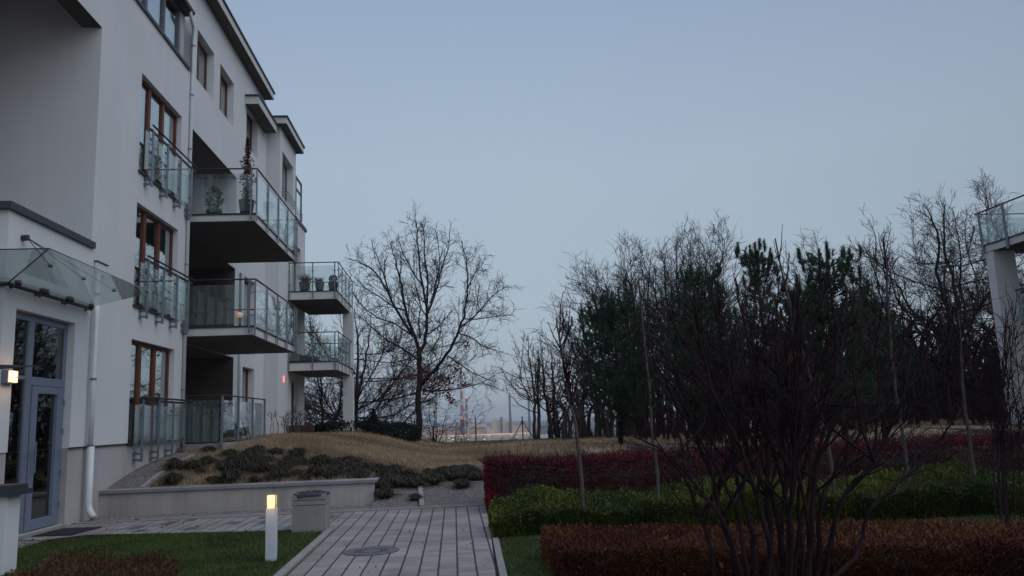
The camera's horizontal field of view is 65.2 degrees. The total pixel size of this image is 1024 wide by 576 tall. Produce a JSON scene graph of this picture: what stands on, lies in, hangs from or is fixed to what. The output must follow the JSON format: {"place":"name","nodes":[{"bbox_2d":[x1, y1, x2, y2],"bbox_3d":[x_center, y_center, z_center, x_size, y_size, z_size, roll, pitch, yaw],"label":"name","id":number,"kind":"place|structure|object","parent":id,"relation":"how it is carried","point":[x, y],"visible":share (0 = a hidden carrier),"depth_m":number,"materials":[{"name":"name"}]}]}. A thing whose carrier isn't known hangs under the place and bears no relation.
{"place":"outdoors","nodes":[
{"label":"outdoors","id":0,"kind":"place"},
{"bbox_2d":[16,528,322,575],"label":"lawn","id":1,"kind":"structure","parent":0,"point":[241,556],"depth_m":10.64,"materials":[{"name":"plant"}]},
{"bbox_2d":[0,483,32,574],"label":"garden wall","id":2,"kind":"structure","parent":1,"relation":"on","point":[10,495],"depth_m":8.97,"materials":[{"name":"paint"}]},
{"bbox_2d":[0,547,188,575],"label":"shrubs","id":3,"kind":"object","parent":1,"relation":"on","point":[61,564],"visible":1,"depth_m":8.51,"materials":[{"name":"brown plant"}]},
{"bbox_2d":[265,493,277,561],"bbox_3d":[-2.917,2.902,9.704,0.120,0.795,0.120,-1,-9,-4],"label":"bollard light","id":4,"kind":"object","parent":1,"relation":"on","point":[271,526],"visible":0.91,"depth_m":9.65,"materials":[{"name":"paint"}]},
{"bbox_2d":[291,490,329,532],"bbox_3d":[-3.089,3.425,12.322,0.523,0.614,0.532,-1,-9,-4],"label":"litter bin","id":5,"kind":"object","parent":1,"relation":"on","point":[310,510],"visible":0.98,"depth_m":12.09,"materials":[{"name":"concrete"}]},
{"bbox_2d":[20,506,495,575],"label":"path","id":6,"kind":"structure","parent":0,"point":[443,549],"depth_m":11.12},
{"bbox_2d":[32,527,101,536],"bbox_3d":[-7.304,4.004,13.155,0.664,0.014,0.947,-2,-9,0],"label":"door mat","id":7,"kind":"object","parent":6,"relation":"on","point":[67,531],"depth_m":13.06,"materials":[{"name":"rubber"}]},
{"bbox_2d":[125,515,336,532],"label":"path accent stones","id":8,"kind":"object","parent":6,"relation":"on","point":[188,528],"visible":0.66,"depth_m":13.58,"materials":[{"name":"stone"}]},
{"bbox_2d":[343,546,398,555],"bbox_3d":[-1.763,3.293,10.028,0.700,0.012,0.700,-1,-9,-4],"label":"manhole cover","id":9,"kind":"object","parent":6,"relation":"on","point":[371,551],"visible":1,"depth_m":9.98,"materials":[{"name":"metal"}]},
{"bbox_2d":[296,264,313,290],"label":"potted grass","id":10,"kind":"object","parent":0,"point":[304,284],"depth_m":33.94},
{"bbox_2d":[431,432,529,438],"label":"quay wall","id":11,"kind":"structure","parent":0,"point":[504,434],"depth_m":1421.89,"materials":[{"name":"white"}]},
{"bbox_2d":[33,415,1022,575],"bbox_3d":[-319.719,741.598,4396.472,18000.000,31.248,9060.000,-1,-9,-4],"label":"ground","id":12,"kind":"structure","parent":0,"point":[542,431],"depth_m":28.82,"materials":[{"name":"soil"}]},
{"bbox_2d":[108,452,199,488],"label":"gravel","id":13,"kind":"structure","parent":12,"relation":"on","point":[125,481],"depth_m":16.60,"materials":[{"name":"gravel"}]},
{"bbox_2d":[139,454,194,487],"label":"kerb","id":14,"kind":"structure","parent":12,"relation":"on","point":[146,484],"depth_m":16.29,"materials":[{"name":"concrete"}]},
{"bbox_2d":[0,0,353,539],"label":"apartment building","id":15,"kind":"structure","parent":12,"relation":"on","point":[128,128],"depth_m":17.57,"materials":[{"name":"paint"}]},
{"bbox_2d":[4,311,67,533],"bbox_3d":[-7.889,2.219,13.250,0.185,3.520,1.990,-1,-9,-4],"label":"entrance door","id":16,"kind":"structure","parent":15,"relation":"in","point":[37,404],"depth_m":13.39,"materials":[{"name":"glass"}]},
{"bbox_2d":[127,341,174,444],"bbox_3d":[-8.296,2.403,18.189,0.369,2.230,2.750,-1,-9,-4],"label":"window","id":17,"kind":"structure","parent":15,"relation":"in","point":[151,363],"depth_m":18.35,"materials":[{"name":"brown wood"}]},
{"bbox_2d":[132,206,177,321],"bbox_3d":[-8.340,-0.524,18.669,0.240,2.320,2.750,-1,-9,-4],"label":"window","id":18,"kind":"structure","parent":15,"relation":"in","point":[154,238],"depth_m":18.76,"materials":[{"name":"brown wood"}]},
{"bbox_2d":[138,79,181,204],"bbox_3d":[-8.450,-3.483,19.149,0.240,2.320,2.750,-1,-9,-4],"label":"window","id":19,"kind":"structure","parent":15,"relation":"in","point":[154,111],"depth_m":19.24,"materials":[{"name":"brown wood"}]},
{"bbox_2d":[140,0,180,51],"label":"window","id":20,"kind":"structure","parent":15,"relation":"in","point":[166,13],"depth_m":20.22,"materials":[{"name":"glass"}]},
{"bbox_2d":[180,415,210,443],"bbox_3d":[-8.260,3.639,20.518,0.900,0.705,0.450,-1,-9,-4],"label":"storage box","id":21,"kind":"object","parent":15,"relation":"on","point":[196,429],"visible":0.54,"depth_m":20.32,"materials":[{"name":"plastic"}]},
{"bbox_2d":[189,311,211,326],"bbox_3d":[-8.623,0.937,21.776,0.840,0.545,0.840,-1,-9,-4],"label":"garden table","id":22,"kind":"object","parent":15,"relation":"on","point":[194,314],"visible":0.49,"depth_m":21.75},
{"bbox_2d":[196,40,206,89],"bbox_3d":[-9.685,-6.841,24.628,0.082,1.570,1.680,-1,-9,-4],"label":"window","id":23,"kind":"structure","parent":15,"relation":"in","point":[201,76],"depth_m":25.07,"materials":[{"name":"brown wood"}]},
{"bbox_2d":[205,185,223,212],"bbox_3d":[-8.354,-2.329,22.438,0.506,1.149,0.548,-1,-9,-4],"label":"potted shrub","id":24,"kind":"object","parent":15,"relation":"on","point":[213,190],"visible":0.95,"depth_m":22.37,"materials":[{"name":"plant"}]},
{"bbox_2d":[201,401,228,442],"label":"potted palm","id":25,"kind":"object","parent":15,"relation":"on","point":[213,434],"visible":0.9,"depth_m":20.64,"materials":[{"name":"plant"}]},
{"bbox_2d":[219,74,226,117],"bbox_3d":[-9.853,-6.461,26.936,0.082,1.570,1.650,-1,-9,-4],"label":"window","id":26,"kind":"structure","parent":15,"relation":"in","point":[223,85],"depth_m":27.43,"materials":[{"name":"brown wood"}]},
{"bbox_2d":[223,421,241,441],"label":"potted shrub","id":27,"kind":"object","parent":15,"relation":"on","point":[229,436],"visible":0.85,"depth_m":21.93,"materials":[{"name":"plant"}]},
{"bbox_2d":[242,368,247,435],"bbox_3d":[-9.731,4.084,28.721,0.082,2.410,1.650,-1,-9,-4],"label":"window","id":28,"kind":"structure","parent":15,"relation":"in","point":[245,371],"depth_m":29.31,"materials":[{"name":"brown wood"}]},
{"bbox_2d":[240,408,250,438],"bbox_3d":[-7.950,4.039,23.802,0.240,0.924,0.740,-1,-9,-4],"label":"garden chair","id":29,"kind":"object","parent":15,"relation":"on","point":[244,421],"visible":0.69,"depth_m":23.73,"materials":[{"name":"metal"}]},
{"bbox_2d":[244,280,248,324],"bbox_3d":[-9.844,1.057,29.222,0.082,2.750,1.630,-1,-9,-4],"label":"window","id":30,"kind":"structure","parent":15,"relation":"in","point":[246,285],"depth_m":29.78,"materials":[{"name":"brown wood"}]},
{"bbox_2d":[238,137,255,212],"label":"potted conifer","id":31,"kind":"object","parent":15,"relation":"on","point":[244,206],"visible":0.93,"depth_m":21.76,"materials":[{"name":"green plant"}]},
{"bbox_2d":[246,114,251,150],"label":"window","id":32,"kind":"structure","parent":15,"relation":"in","point":[249,122],"depth_m":30.94,"materials":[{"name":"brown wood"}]},
{"bbox_2d":[282,161,294,207],"bbox_3d":[-9.668,-4.535,34.095,0.453,1.930,2.343,-1,-9,-4],"label":"window","id":33,"kind":"structure","parent":15,"relation":"in","point":[284,169],"depth_m":34.69,"materials":[{"name":"glass"}]},
{"bbox_2d":[292,248,295,290],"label":"window","id":34,"kind":"structure","parent":15,"relation":"in","point":[293,265],"depth_m":36.26,"materials":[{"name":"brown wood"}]},
{"bbox_2d":[291,351,318,361],"bbox_3d":[-8.770,2.927,33.884,1.065,0.485,0.700,-1,-9,-4],"label":"lounge furniture","id":35,"kind":"object","parent":15,"relation":"on","point":[295,357],"visible":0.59,"depth_m":33.53,"materials":[{"name":"grey"}]},
{"bbox_2d":[310,276,324,290],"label":"potted heather","id":36,"kind":"object","parent":15,"relation":"on","point":[319,284],"visible":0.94,"depth_m":33.99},
{"bbox_2d":[87,505,371,521],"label":"gravel stones","id":37,"kind":"object","parent":12,"relation":"on","point":[158,516],"visible":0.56,"depth_m":15.14,"materials":[{"name":"gravel"}]},
{"bbox_2d":[98,477,379,517],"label":"retaining wall","id":38,"kind":"structure","parent":12,"relation":"on","point":[166,500],"depth_m":15.52,"materials":[{"name":"paint"}]},
{"bbox_2d":[71,504,484,524],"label":"kerb","id":39,"kind":"structure","parent":12,"relation":"on","point":[185,518],"depth_m":14.46,"materials":[{"name":"concrete"}]},
{"bbox_2d":[81,503,481,521],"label":"kerb","id":40,"kind":"structure","parent":12,"relation":"on","point":[253,513],"depth_m":14.74,"materials":[{"name":"concrete"}]},
{"bbox_2d":[274,528,333,575],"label":"kerb","id":41,"kind":"structure","parent":12,"relation":"on","point":[292,564],"depth_m":9.83,"materials":[{"name":"concrete"}]},
{"bbox_2d":[304,316,443,430],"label":"bare tree","id":42,"kind":"object","parent":12,"relation":"on","point":[339,405],"visible":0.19,"depth_m":49.19,"materials":[{"name":"plant"}]},
{"bbox_2d":[304,293,499,434],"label":"bare tree","id":43,"kind":"object","parent":12,"relation":"on","point":[357,390],"visible":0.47,"depth_m":46.25,"materials":[{"name":"plant"}]},
{"bbox_2d":[361,403,451,439],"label":"bare bush","id":44,"kind":"object","parent":12,"relation":"on","point":[415,417],"visible":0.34,"depth_m":43.01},
{"bbox_2d":[371,474,484,508],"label":"gravel","id":45,"kind":"structure","parent":12,"relation":"on","point":[393,497],"depth_m":15.72,"materials":[{"name":"gravel"}]},
{"bbox_2d":[374,487,395,499],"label":"grass tussock","id":46,"kind":"object","parent":45,"relation":"on","point":[383,492],"depth_m":15.71,"materials":[{"name":"plant"}]},
{"bbox_2d":[378,464,412,475],"bbox_3d":[-2.544,3.900,17.119,0.909,0.289,0.888,3,-11,-31],"label":"grass tussock","id":47,"kind":"object","parent":45,"relation":"on","point":[396,468],"depth_m":17.04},
{"bbox_2d":[389,475,417,486],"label":"grass tussock","id":48,"kind":"object","parent":45,"relation":"on","point":[405,479],"depth_m":16.26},
{"bbox_2d":[424,473,449,485],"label":"grass tussock","id":49,"kind":"object","parent":45,"relation":"on","point":[435,479],"depth_m":16.48,"materials":[{"name":"plant"}]},
{"bbox_2d":[427,466,454,480],"bbox_3d":[-1.474,3.933,17.021,0.880,0.294,0.948,1,-10,-19],"label":"grass tussock","id":50,"kind":"object","parent":45,"relation":"on","point":[442,470],"depth_m":16.89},
{"bbox_2d":[443,469,465,480],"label":"grass tussock","id":51,"kind":"object","parent":45,"relation":"on","point":[453,472],"depth_m":16.79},
{"bbox_2d":[448,478,475,488],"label":"grass tussock","id":52,"kind":"object","parent":45,"relation":"on","point":[461,483],"depth_m":16.24,"materials":[{"name":"plant"}]},
{"bbox_2d":[459,468,482,480],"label":"grass tussock","id":53,"kind":"object","parent":45,"relation":"on","point":[472,471],"depth_m":16.80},
{"bbox_2d":[460,368,464,434],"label":"chimney","id":54,"kind":"object","parent":12,"relation":"on","point":[461,405],"visible":0.63,"depth_m":1478.67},
{"bbox_2d":[422,418,532,438],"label":"power station","id":55,"kind":"object","parent":12,"relation":"on","point":[494,427],"visible":0.45,"depth_m":1484.61,"materials":[{"name":"concrete"}]},
{"bbox_2d":[492,537,506,575],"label":"kerb","id":56,"kind":"structure","parent":12,"relation":"on","point":[500,560],"depth_m":9.09,"materials":[{"name":"concrete"}]},
{"bbox_2d":[557,207,786,432],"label":"bare tree","id":57,"kind":"object","parent":12,"relation":"on","point":[651,282],"visible":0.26,"depth_m":45.16,"materials":[{"name":"plant"}]},
{"bbox_2d":[627,226,781,344],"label":"bare tree","id":58,"kind":"object","parent":12,"relation":"on","point":[699,253],"visible":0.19,"depth_m":47.36,"materials":[{"name":"plant"}]},
{"bbox_2d":[475,421,1023,511],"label":"red hedge","id":59,"kind":"object","parent":12,"relation":"on","point":[611,471],"visible":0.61,"depth_m":14.04,"materials":[{"name":"plant"}]},
{"bbox_2d":[542,300,1023,440],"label":"undergrowth","id":60,"kind":"object","parent":12,"relation":"on","point":[608,430],"visible":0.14,"depth_m":40.54,"materials":[{"name":"plant"}]},
{"bbox_2d":[873,167,1023,347],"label":"bare tree","id":61,"kind":"object","parent":12,"relation":"on","point":[985,192],"visible":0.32,"depth_m":44.83,"materials":[{"name":"plant"}]},
{"bbox_2d":[974,194,1023,422],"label":"apartment building","id":62,"kind":"structure","parent":12,"relation":"on","point":[1001,266],"depth_m":28.69,"materials":[{"name":"paint"}]},
{"bbox_2d":[107,418,1023,488],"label":"meadow","id":63,"kind":"structure","parent":0,"point":[871,437],"depth_m":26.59,"materials":[{"name":"plant"}]},
{"bbox_2d":[156,472,186,484],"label":"grass tussock","id":64,"kind":"object","parent":63,"relation":"on","point":[169,478],"depth_m":15.84,"materials":[{"name":"plant"}]},
{"bbox_2d":[157,459,187,470],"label":"grass tussock","id":65,"kind":"object","parent":63,"relation":"on","point":[175,464],"depth_m":16.88,"materials":[{"name":"plant"}]},
{"bbox_2d":[181,459,208,470],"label":"grass tussock","id":66,"kind":"object","parent":63,"relation":"on","point":[195,464],"depth_m":16.82,"materials":[{"name":"plant"}]},
{"bbox_2d":[212,460,238,470],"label":"grass tussock","id":67,"kind":"object","parent":63,"relation":"on","point":[226,464],"depth_m":16.66,"materials":[{"name":"plant"}]},
{"bbox_2d":[210,468,246,481],"bbox_3d":[-5.664,3.740,16.044,0.915,0.269,0.893,1,-10,-16],"label":"grass tussock","id":68,"kind":"object","parent":63,"relation":"on","point":[235,472],"depth_m":15.96,"materials":[{"name":"plant"}]},
{"bbox_2d":[229,454,255,464],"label":"grass tussock","id":69,"kind":"object","parent":63,"relation":"on","point":[240,459],"depth_m":16.91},
{"bbox_2d":[242,460,275,473],"bbox_3d":[-5.243,3.709,16.586,0.869,0.286,0.848,-4,-9,9],"label":"grass tussock","id":70,"kind":"object","parent":63,"relation":"on","point":[258,465],"depth_m":16.48,"materials":[{"name":"plant"}]},
{"bbox_2d":[264,447,286,456],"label":"grass tussock","id":71,"kind":"object","parent":63,"relation":"on","point":[275,450],"depth_m":18.47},
{"bbox_2d":[263,467,293,478],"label":"grass tussock","id":72,"kind":"object","parent":63,"relation":"on","point":[282,472],"depth_m":16.13,"materials":[{"name":"plant"}]},
{"bbox_2d":[266,403,309,433],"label":"undergrowth","id":73,"kind":"object","parent":63,"relation":"on","point":[299,423],"visible":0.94,"depth_m":30.70,"materials":[{"name":"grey plant"}]},
{"bbox_2d":[281,446,315,456],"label":"grass tussock","id":74,"kind":"object","parent":63,"relation":"on","point":[295,451],"depth_m":18.28,"materials":[{"name":"plant"}]},
{"bbox_2d":[289,425,313,432],"bbox_3d":[-8.621,5.910,32.793,0.950,0.570,0.500,-1,-9,-4],"label":"wooden planter","id":75,"kind":"object","parent":63,"relation":"on","point":[309,428],"visible":0.38,"depth_m":32.58,"materials":[{"name":"brown wood"}]},
{"bbox_2d":[298,463,332,478],"bbox_3d":[-3.957,3.726,16.369,0.968,0.311,0.900,2,-10,-24],"label":"grass tussock","id":76,"kind":"object","parent":63,"relation":"on","point":[314,467],"depth_m":16.22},
{"bbox_2d":[307,454,332,464],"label":"grass tussock","id":77,"kind":"object","parent":63,"relation":"on","point":[323,456],"depth_m":17.57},
{"bbox_2d":[318,467,345,478],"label":"grass tussock","id":78,"kind":"object","parent":63,"relation":"on","point":[332,472],"depth_m":16.20,"materials":[{"name":"plant"}]},
{"bbox_2d":[313,420,393,436],"bbox_3d":[-6.969,6.209,34.645,3.667,1.034,1.256,-1,-9,-4],"label":"clipped hedge","id":79,"kind":"object","parent":63,"relation":"on","point":[326,426],"visible":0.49,"depth_m":34.34,"materials":[{"name":"green plant"}]},
{"bbox_2d":[364,408,381,435],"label":"cone conifer","id":80,"kind":"object","parent":63,"relation":"on","point":[373,421],"visible":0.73,"depth_m":34.20,"materials":[{"name":"green plant"}]},
{"bbox_2d":[389,421,421,442],"bbox_3d":[-5.046,6.537,35.661,2.107,1.230,1.352,-1,-9,-4],"label":"dark bush","id":81,"kind":"object","parent":63,"relation":"on","point":[414,434],"visible":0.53,"depth_m":35.40,"materials":[{"name":"green plant"}]},
{"bbox_2d":[339,199,521,432],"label":"oak tree","id":82,"kind":"object","parent":63,"relation":"on","point":[421,381],"visible":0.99,"depth_m":41.47,"materials":[{"name":"brown plant"}]},
{"bbox_2d":[384,384,492,441],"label":"bare bush","id":83,"kind":"object","parent":63,"relation":"on","point":[433,427],"visible":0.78,"depth_m":42.60,"materials":[{"name":"plant"}]},
{"bbox_2d":[362,416,615,440],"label":"wire fence","id":84,"kind":"object","parent":63,"relation":"on","point":[522,422],"visible":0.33,"depth_m":43.17,"materials":[{"name":"metal"}]},
{"bbox_2d":[492,328,567,440],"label":"bare tree","id":85,"kind":"object","parent":63,"relation":"on","point":[537,400],"visible":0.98,"depth_m":39.77,"materials":[{"name":"plant"}]},
{"bbox_2d":[514,334,582,438],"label":"bare tree","id":86,"kind":"object","parent":63,"relation":"on","point":[553,412],"visible":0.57,"depth_m":40.72,"materials":[{"name":"plant"}]},
{"bbox_2d":[521,283,677,435],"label":"bare tree","id":87,"kind":"object","parent":63,"relation":"on","point":[602,422],"visible":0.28,"depth_m":42.05,"materials":[{"name":"plant"}]},
{"bbox_2d":[569,286,670,444],"bbox_3d":[4.056,2.981,30.376,4.319,5.941,3.521,5,-12,-39],"label":"pine tree","id":88,"kind":"object","parent":63,"relation":"on","point":[605,324],"visible":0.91,"depth_m":29.92,"materials":[{"name":"green plant"}]},
{"bbox_2d":[539,247,710,430],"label":"bare tree","id":89,"kind":"object","parent":63,"relation":"on","point":[626,290],"visible":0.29,"depth_m":43.72,"materials":[{"name":"plant"}]},
{"bbox_2d":[392,418,913,443],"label":"grass","id":90,"kind":"structure","parent":63,"relation":"on","point":[471,441],"depth_m":39.69,"materials":[{"name":"plant"}]},
{"bbox_2d":[663,261,749,444],"bbox_3d":[6.687,2.210,27.543,3.196,6.313,3.168,-1,-9,-4],"label":"pine tree","id":91,"kind":"object","parent":63,"relation":"on","point":[696,279],"visible":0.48,"depth_m":27.38,"materials":[{"name":"green plant"}]},
{"bbox_2d":[728,236,808,442],"bbox_3d":[7.500,1.572,23.575,2.244,6.282,2.331,-1,-9,-4],"label":"pine tree","id":92,"kind":"object","parent":63,"relation":"on","point":[749,258],"visible":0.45,"depth_m":23.84,"materials":[{"name":"green plant"}]},
{"bbox_2d":[761,274,854,440],"bbox_3d":[8.929,2.112,24.547,2.685,5.387,2.964,-1,-9,-4],"label":"pine tree","id":93,"kind":"object","parent":63,"relation":"on","point":[792,299],"visible":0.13,"depth_m":24.46,"materials":[{"name":"green plant"}]},
{"bbox_2d":[629,295,1007,442],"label":"undergrowth","id":94,"kind":"object","parent":63,"relation":"on","point":[949,381],"visible":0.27,"depth_m":31.19,"materials":[{"name":"plant"}]},
{"bbox_2d":[763,227,907,352],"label":"bare tree","id":95,"kind":"object","parent":63,"relation":"on","point":[805,277],"visible":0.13,"depth_m":45.60,"materials":[{"name":"plant"}]},
{"bbox_2d":[779,240,901,442],"bbox_3d":[9.540,1.582,23.736,3.538,6.161,3.153,7,-13,-43],"label":"pine tree","id":96,"kind":"object","parent":63,"relation":"on","point":[824,316],"visible":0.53,"depth_m":23.53,"materials":[{"name":"green plant"}]},
{"bbox_2d":[844,294,909,436],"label":"pine tree","id":97,"kind":"object","parent":63,"relation":"on","point":[881,373],"visible":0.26,"depth_m":25.64,"materials":[{"name":"green plant"}]},
{"bbox_2d":[839,258,952,349],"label":"bare tree","id":98,"kind":"object","parent":63,"relation":"on","point":[924,301],"visible":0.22,"depth_m":39.89,"materials":[{"name":"plant"}]},
{"bbox_2d":[829,184,1023,418],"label":"bare tree","id":99,"kind":"object","parent":63,"relation":"on","point":[953,289],"visible":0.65,"depth_m":37.82,"materials":[{"name":"brown plant"}]},
{"bbox_2d":[424,426,750,442],"bbox_3d":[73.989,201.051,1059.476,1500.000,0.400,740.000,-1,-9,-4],"label":"water","id":100,"kind":"structure","parent":0,"point":[507,437],"depth_m":1288.56,"materials":[{"name":"liquid"}]},
{"bbox_2d":[225,0,1023,424],"label":"sky","id":101,"kind":"structure","parent":0,"point":[546,129],"materials":[{"name":"blue"}]},
{"bbox_2d":[497,513,1023,575],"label":"lawn","id":102,"kind":"structure","parent":0,"point":[513,552],"depth_m":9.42,"materials":[{"name":"plant"}]},
{"bbox_2d":[548,288,596,522],"bbox_3d":[0.811,1.635,11.203,0.618,3.505,0.569,6,-12,-41],"label":"young tree","id":103,"kind":"object","parent":102,"relation":"on","point":[567,384],"visible":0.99,"depth_m":11.27,"materials":[{"name":"brown plant"}]},
{"bbox_2d":[627,278,670,516],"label":"young tree","id":104,"kind":"object","parent":102,"relation":"on","point":[650,435],"visible":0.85,"depth_m":11.39,"materials":[{"name":"brown plant"}]},
{"bbox_2d":[487,458,1023,538],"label":"green hedge","id":105,"kind":"object","parent":102,"relation":"on","point":[521,512],"visible":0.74,"depth_m":11.13,"materials":[{"name":"plant"}]},
{"bbox_2d":[538,512,1023,575],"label":"brown hedge","id":106,"kind":"object","parent":102,"relation":"on","point":[924,550],"visible":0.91,"depth_m":7.41,"materials":[{"name":"plant"}]},
{"bbox_2d":[769,224,836,495],"bbox_3d":[4.244,1.188,11.583,0.619,4.260,0.398,0,-10,-15],"label":"young tree","id":107,"kind":"object","parent":102,"relation":"on","point":[833,483],"visible":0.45,"depth_m":11.60,"materials":[{"name":"brown plant"}]},
{"bbox_2d":[617,240,998,575],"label":"shrub","id":108,"kind":"object","parent":102,"relation":"on","point":[791,418],"visible":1,"depth_m":6.93,"materials":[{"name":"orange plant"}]},
{"bbox_2d":[876,218,911,490],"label":"young tree","id":109,"kind":"object","parent":102,"relation":"on","point":[889,315],"visible":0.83,"depth_m":11.74,"materials":[{"name":"brown plant"}]},
{"bbox_2d":[927,272,976,482],"bbox_3d":[6.620,1.498,11.776,0.581,3.537,0.593,-6,-10,25],"label":"young tree","id":110,"kind":"object","parent":102,"relation":"on","point":[961,350],"visible":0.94,"depth_m":11.80,"materials":[{"name":"brown plant"}]},
{"bbox_2d":[947,287,1023,526],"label":"bare shrub","id":111,"kind":"object","parent":102,"relation":"on","point":[1002,421],"visible":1,"depth_m":10.49,"materials":[{"name":"plant"}]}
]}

